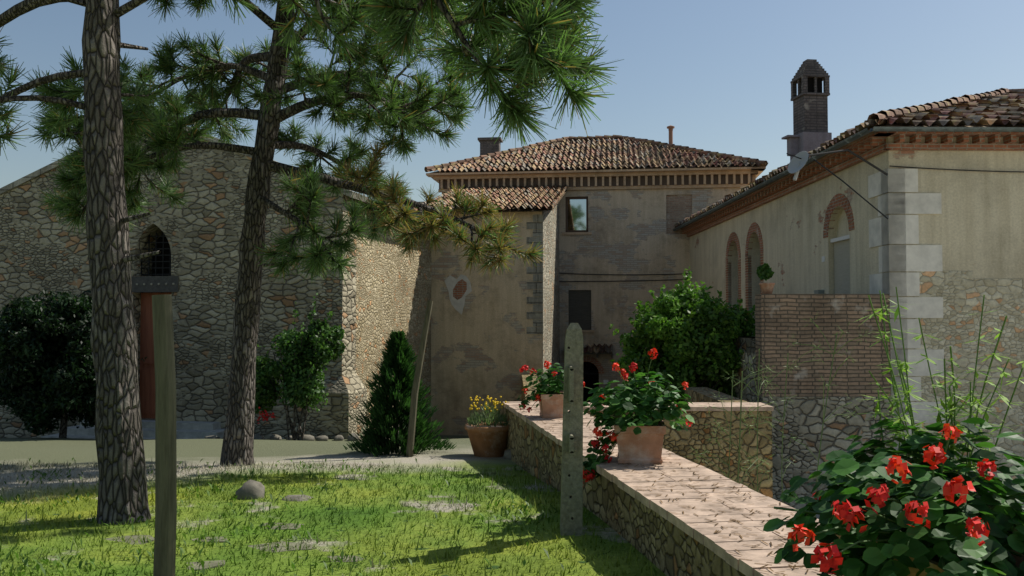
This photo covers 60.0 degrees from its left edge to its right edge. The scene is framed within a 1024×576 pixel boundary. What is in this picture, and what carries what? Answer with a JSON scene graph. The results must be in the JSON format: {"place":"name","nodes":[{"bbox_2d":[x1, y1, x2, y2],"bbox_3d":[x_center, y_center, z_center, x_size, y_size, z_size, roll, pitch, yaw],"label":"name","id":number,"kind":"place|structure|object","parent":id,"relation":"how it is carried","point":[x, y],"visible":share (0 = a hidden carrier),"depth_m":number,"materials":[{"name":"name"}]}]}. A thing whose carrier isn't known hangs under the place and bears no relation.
{"place":"outdoors","nodes":[
{"label":"outdoors","id":0,"kind":"place"},
{"bbox_2d":[41,420,224,438],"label":"church steps","id":1,"kind":"structure","parent":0,"point":[193,429],"depth_m":21.27,"materials":[{"name":"grey stone"}]},
{"bbox_2d":[0,129,356,438],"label":"church facade","id":2,"kind":"structure","parent":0,"point":[40,250],"depth_m":21.78,"materials":[{"name":"grey stone"}]},
{"bbox_2d":[131,276,178,292],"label":"church lintel","id":3,"kind":"structure","parent":2,"relation":"attached to","point":[155,287],"depth_m":21.97,"materials":[{"name":"grey metal"}]},
{"bbox_2d":[140,233,170,418],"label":"door and window","id":4,"kind":"structure","parent":2,"relation":"in","point":[161,263],"depth_m":22.33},
{"bbox_2d":[0,127,367,201],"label":"roof edge","id":5,"kind":"object","parent":2,"relation":"on","point":[27,178],"visible":0.21,"depth_m":22.67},
{"bbox_2d":[317,194,356,376],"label":"corner quoins","id":6,"kind":"object","parent":2,"relation":"attached to","point":[345,321],"visible":0.54,"depth_m":21.09,"materials":[{"name":"beige stone"}]},
{"bbox_2d":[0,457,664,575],"bbox_3d":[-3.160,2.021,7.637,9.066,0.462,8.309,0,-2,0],"label":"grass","id":7,"kind":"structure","parent":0,"point":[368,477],"depth_m":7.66,"materials":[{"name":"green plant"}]},
{"bbox_2d":[0,435,665,575],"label":"lawn ground","id":8,"kind":"structure","parent":0,"point":[84,451],"depth_m":7.89,"materials":[{"name":"green plant"}]},
{"bbox_2d":[0,289,146,437],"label":"bush","id":9,"kind":"object","parent":8,"relation":"on","point":[47,374],"visible":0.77,"depth_m":18.78,"materials":[{"name":"green plant"}]},
{"bbox_2d":[152,294,176,575],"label":"wooden pole","id":10,"kind":"object","parent":8,"relation":"on","point":[164,564],"visible":1,"depth_m":4.93,"materials":[{"name":"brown wood"}]},
{"bbox_2d":[106,522,363,569],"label":"paving stones","id":11,"kind":"object","parent":8,"relation":"on","point":[196,566],"visible":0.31,"depth_m":6.87,"materials":[{"name":"grey stone"}]},
{"bbox_2d":[38,0,545,466],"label":"pine tree","id":12,"kind":"object","parent":8,"relation":"on","point":[335,90],"visible":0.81,"depth_m":11.52,"materials":[{"name":"green plant"}]},
{"bbox_2d":[255,293,348,440],"bbox_3d":[-4.832,1.757,19.449,2.585,3.296,1.672,-1,-2,16],"label":"shrub","id":13,"kind":"object","parent":8,"relation":"on","point":[305,354],"visible":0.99,"depth_m":19.07,"materials":[{"name":"green plant"}]},
{"bbox_2d":[0,0,623,524],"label":"pine tree","id":14,"kind":"object","parent":8,"relation":"on","point":[534,44],"visible":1,"depth_m":7.63,"materials":[{"name":"green plant"}]},
{"bbox_2d":[204,433,510,501],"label":"rocks","id":15,"kind":"object","parent":8,"relation":"on","point":[253,489],"visible":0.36,"depth_m":8.72,"materials":[{"name":"grey stone"}]},
{"bbox_2d":[343,329,456,456],"bbox_3d":[-1.802,1.628,13.511,1.603,1.998,1.654,-2,-3,44],"label":"juniper","id":16,"kind":"object","parent":8,"relation":"on","point":[394,380],"visible":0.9,"depth_m":13.35,"materials":[{"name":"green plant"}]},
{"bbox_2d":[406,301,432,456],"bbox_3d":[-1.366,1.476,12.971,0.417,2.585,0.115,0,-2,-6],"label":"leaning stake","id":17,"kind":"object","parent":8,"relation":"on","point":[413,406],"visible":0.84,"depth_m":12.93,"materials":[{"name":"brown wood"}]},
{"bbox_2d":[465,422,508,457],"bbox_3d":[-0.340,2.265,13.181,0.734,0.470,0.734,0,-2,0],"label":"terracotta pot","id":18,"kind":"object","parent":8,"relation":"on","point":[487,441],"visible":0.72,"depth_m":12.94,"materials":[{"name":"ceramic"}]},
{"bbox_2d":[467,396,508,426],"bbox_3d":[-0.338,1.825,13.197,0.687,0.438,0.683,0,-2,0],"label":"yellow santolina","id":19,"kind":"object","parent":18,"relation":"on","point":[493,416],"visible":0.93,"depth_m":13.12,"materials":[{"name":"green plant"}]},
{"bbox_2d":[560,323,582,535],"bbox_3d":[0.478,1.284,7.161,0.196,2.001,0.400,0,-2,0],"label":"concrete post","id":20,"kind":"object","parent":8,"relation":"on","point":[571,514],"visible":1,"depth_m":7.11,"materials":[{"name":"grey concrete"}]},
{"bbox_2d":[306,373,366,438],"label":"church corner plinth","id":21,"kind":"structure","parent":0,"point":[331,419],"depth_m":20.72,"materials":[{"name":"grey stone"}]},
{"bbox_2d":[0,0,1023,201],"label":"sky","id":22,"kind":"structure","parent":0,"point":[720,73],"materials":[{"name":"blue"}]},
{"bbox_2d":[667,125,674,143],"bbox_3d":[6.939,-6.407,38.755,0.340,1.430,0.340,0,-2,0],"label":"chimney pipe","id":23,"kind":"object","parent":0,"point":[670,128],"visible":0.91,"depth_m":38.69,"materials":[{"name":"brown ceramic"}]},
{"bbox_2d":[781,59,831,160],"bbox_3d":[8.141,-4.503,24.666,1.244,3.670,0.926,0,-2,0],"label":"chimney","id":24,"kind":"object","parent":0,"point":[810,117],"visible":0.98,"depth_m":24.37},
{"bbox_2d":[786,149,888,218],"bbox_3d":[6.189,-1.988,16.787,2.065,1.331,0.520,0,-2,0],"label":"farm satellite dish","id":25,"kind":"object","parent":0,"point":[798,161],"visible":1,"depth_m":16.88,"materials":[{"name":"grey metal"}]},
{"label":"ground","id":26,"kind":"structure","parent":0,"visible":0},
{"bbox_2d":[355,201,430,434],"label":"church nave walls","id":27,"kind":"structure","parent":26,"relation":"on","point":[393,289],"depth_m":24.21,"materials":[{"name":"beige stone"}]},
{"bbox_2d":[357,200,446,228],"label":"roof tiles","id":28,"kind":"object","parent":27,"relation":"on","point":[378,207],"depth_m":22.05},
{"bbox_2d":[431,211,542,435],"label":"annex walls","id":29,"kind":"structure","parent":26,"relation":"on","point":[484,345],"depth_m":27.96,"materials":[{"name":"beige paint"}]},
{"bbox_2d":[445,274,471,314],"bbox_3d":[-1.707,0.205,28.074,0.886,1.283,0.004,0,-2,7],"label":"exposed plaster patch","id":30,"kind":"object","parent":29,"relation":"attached to","point":[459,288],"visible":1,"depth_m":28.07,"materials":[{"name":"grey paint"}]},
{"bbox_2d":[415,184,566,211],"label":"annex roof tiles","id":31,"kind":"object","parent":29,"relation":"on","point":[503,196],"visible":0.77,"depth_m":31.74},
{"bbox_2d":[526,215,542,333],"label":"corner quoins","id":32,"kind":"object","parent":29,"relation":"attached to","point":[537,273],"visible":0.92,"depth_m":27.79,"materials":[{"name":"grey stone"}]},
{"bbox_2d":[543,202,559,391],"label":"side wall","id":33,"kind":"structure","parent":29,"relation":"attached to","point":[551,339],"depth_m":31.45,"materials":[{"name":"beige stone"}]},
{"bbox_2d":[442,187,740,400],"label":"house walls","id":34,"kind":"structure","parent":26,"relation":"on","point":[627,229],"depth_m":35.64,"materials":[{"name":"beige paint"}]},
{"bbox_2d":[562,197,607,401],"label":"house windows","id":35,"kind":"structure","parent":34,"relation":"in","point":[576,209],"depth_m":35.97,"materials":[{"name":"black glass"}]},
{"bbox_2d":[564,343,612,353],"bbox_3d":[3.055,2.403,35.392,1.900,0.407,0.659,0,-2,7],"label":"house door canopy","id":36,"kind":"object","parent":34,"relation":"attached to","point":[595,349],"visible":0.68,"depth_m":35.35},
{"bbox_2d":[583,356,603,373],"bbox_3d":[2.995,3.100,35.713,1.440,0.720,0.120,0,-2,7],"label":"door arch","id":37,"kind":"structure","parent":34,"relation":"attached to","point":[597,365],"depth_m":35.61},
{"bbox_2d":[439,174,751,188],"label":"cornice","id":38,"kind":"structure","parent":34,"relation":"attached to","point":[635,181],"depth_m":35.73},
{"bbox_2d":[424,135,767,171],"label":"house roof tiles","id":39,"kind":"object","parent":34,"relation":"on","point":[450,166],"visible":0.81,"depth_m":37.18,"materials":[{"name":"brown ceramic"}]},
{"bbox_2d":[478,137,502,154],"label":"house chimney","id":40,"kind":"object","parent":39,"relation":"on","point":[487,145],"visible":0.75,"depth_m":41.62,"materials":[{"name":"concrete"}]},
{"bbox_2d":[426,167,765,191],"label":"cornice","id":41,"kind":"structure","parent":34,"relation":"attached to","point":[755,172],"depth_m":35.52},
{"bbox_2d":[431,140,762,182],"bbox_3d":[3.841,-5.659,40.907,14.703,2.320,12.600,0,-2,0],"label":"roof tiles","id":42,"kind":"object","parent":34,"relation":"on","point":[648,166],"depth_m":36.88,"materials":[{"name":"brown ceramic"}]},
{"bbox_2d":[583,352,612,357],"bbox_3d":[3.080,2.677,35.466,1.930,0.210,0.420,0,-2,7],"label":"house canopy support","id":43,"kind":"object","parent":34,"relation":"attached to","point":[611,353],"visible":0.54,"depth_m":35.26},
{"bbox_2d":[559,273,687,281],"bbox_3d":[3.398,0.506,35.645,10.903,8.800,0.085,0,-2,7],"label":"house pipe","id":44,"kind":"object","parent":34,"relation":"attached to","point":[622,274],"visible":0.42,"depth_m":35.58,"materials":[{"name":"black metal"}]},
{"bbox_2d":[666,195,691,233],"bbox_3d":[6.706,-2.946,35.626,1.120,1.700,0.234,0,-2,7],"label":"wall patch","id":45,"kind":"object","parent":34,"relation":"attached to","point":[678,208],"depth_m":35.52,"materials":[{"name":"beige paint"}]},
{"bbox_2d":[503,374,835,575],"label":"garden wall","id":46,"kind":"structure","parent":26,"relation":"on","point":[659,534],"depth_m":7.04,"materials":[{"name":"stone"}]},
{"bbox_2d":[539,392,562,417],"bbox_3d":[0.520,1.493,11.306,0.347,0.300,0.347,0,-2,-6],"label":"square pot","id":47,"kind":"object","parent":46,"relation":"on","point":[551,407],"visible":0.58,"depth_m":11.15,"materials":[{"name":"ceramic"}]},
{"bbox_2d":[517,361,563,412],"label":"potted flowers","id":48,"kind":"object","parent":47,"relation":"in","point":[551,387],"visible":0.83,"depth_m":11.19,"materials":[{"name":"green plant"}]},
{"bbox_2d":[614,420,665,463],"bbox_3d":[1.130,1.362,7.858,0.439,0.330,0.439,0,-2,7],"label":"square pot","id":49,"kind":"object","parent":46,"relation":"on","point":[645,446],"visible":0.8,"depth_m":7.66,"materials":[{"name":"ceramic"}]},
{"bbox_2d":[583,348,694,486],"bbox_3d":[1.066,1.143,7.887,1.030,1.226,0.866,0,-2,0],"label":"geranium plant","id":50,"kind":"object","parent":49,"relation":"in","point":[641,405],"visible":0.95,"depth_m":7.71,"materials":[{"name":"green plant"}]},
{"bbox_2d":[514,404,834,575],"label":"fallen needles","id":51,"kind":"object","parent":46,"relation":"on","point":[714,484],"visible":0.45,"depth_m":6.03,"materials":[{"name":"brown plant"}]},
{"bbox_2d":[836,535,1023,575],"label":"planter","id":52,"kind":"object","parent":46,"relation":"on","point":[934,561],"depth_m":3.31,"materials":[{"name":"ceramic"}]},
{"bbox_2d":[763,417,1023,575],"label":"flowering bush","id":53,"kind":"object","parent":52,"relation":"on","point":[927,515],"visible":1,"depth_m":3.18,"materials":[{"name":"green plant"}]},
{"bbox_2d":[857,287,1023,502],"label":"verbena shoots","id":54,"kind":"object","parent":52,"relation":"in","point":[947,405],"visible":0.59,"depth_m":3.75,"materials":[{"name":"green plant"}]},
{"bbox_2d":[608,266,754,401],"bbox_3d":[3.808,1.926,19.419,3.796,4.872,3.126,0,-2,0],"label":"bush","id":55,"kind":"object","parent":26,"relation":"on","point":[687,332],"visible":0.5,"depth_m":18.68,"materials":[{"name":"green plant"}]},
{"bbox_2d":[687,314,871,516],"bbox_3d":[2.985,2.155,10.403,2.182,3.798,2.997,0,-2,0],"label":"wild fennel","id":56,"kind":"object","parent":26,"relation":"on","point":[740,431],"visible":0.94,"depth_m":10.33,"materials":[{"name":"green plant"}]},
{"bbox_2d":[722,294,893,511],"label":"terrace wall","id":57,"kind":"structure","parent":26,"relation":"on","point":[779,320],"depth_m":16.91,"materials":[{"name":"stone"}]},
{"bbox_2d":[759,283,774,293],"bbox_3d":[4.950,0.012,17.209,0.306,0.220,0.306,0,-2,0],"label":"terrace pot","id":58,"kind":"object","parent":57,"relation":"on","point":[766,288],"depth_m":17.11,"materials":[{"name":"ceramic"}]},
{"bbox_2d":[756,263,773,280],"bbox_3d":[4.924,-0.321,17.221,0.354,0.373,0.494,0,-2,0],"label":"potted plant","id":59,"kind":"object","parent":58,"relation":"on","point":[765,272],"visible":1,"depth_m":17.10,"materials":[{"name":"green plant"}]},
{"bbox_2d":[689,137,1023,423],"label":"farmhouse walls","id":60,"kind":"structure","parent":26,"relation":"on","point":[976,226],"depth_m":18.14,"materials":[{"name":"paint"}]},
{"bbox_2d":[725,193,854,319],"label":"window arches","id":61,"kind":"structure","parent":60,"relation":"attached to","point":[840,200],"depth_m":26.16,"materials":[{"name":"brown brick"}]},
{"bbox_2d":[814,209,849,293],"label":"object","id":62,"kind":"object","parent":60,"relation":"attached to","point":[841,241],"visible":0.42,"depth_m":19.82,"materials":[{"name":"white paint"}]},
{"bbox_2d":[673,127,1023,230],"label":"roof eave","id":63,"kind":"object","parent":60,"relation":"attached to","point":[859,134],"visible":1,"depth_m":16.72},
{"bbox_2d":[675,88,1023,227],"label":"farm roof tiles","id":64,"kind":"object","parent":60,"relation":"on","point":[1002,106],"visible":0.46,"depth_m":18.12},
{"bbox_2d":[680,123,1023,228],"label":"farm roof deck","id":65,"kind":"structure","parent":60,"relation":"on","point":[970,125],"depth_m":16.99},
{"bbox_2d":[681,131,1023,236],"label":"cornice","id":66,"kind":"structure","parent":60,"relation":"attached to","point":[870,145],"depth_m":18.11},
{"bbox_2d":[868,169,944,459],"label":"corner quoins","id":67,"kind":"object","parent":60,"relation":"attached to","point":[897,229],"visible":0.57,"depth_m":17.01,"materials":[{"name":"grey stone"}]},
{"bbox_2d":[890,166,1023,172],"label":"cable","id":68,"kind":"object","parent":60,"relation":"attached to","point":[958,169],"visible":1,"depth_m":17.07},
{"bbox_2d":[914,271,1023,507],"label":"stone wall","id":69,"kind":"structure","parent":60,"relation":"on","point":[955,326],"depth_m":16.98,"materials":[{"name":"grey stone"}]}
]}

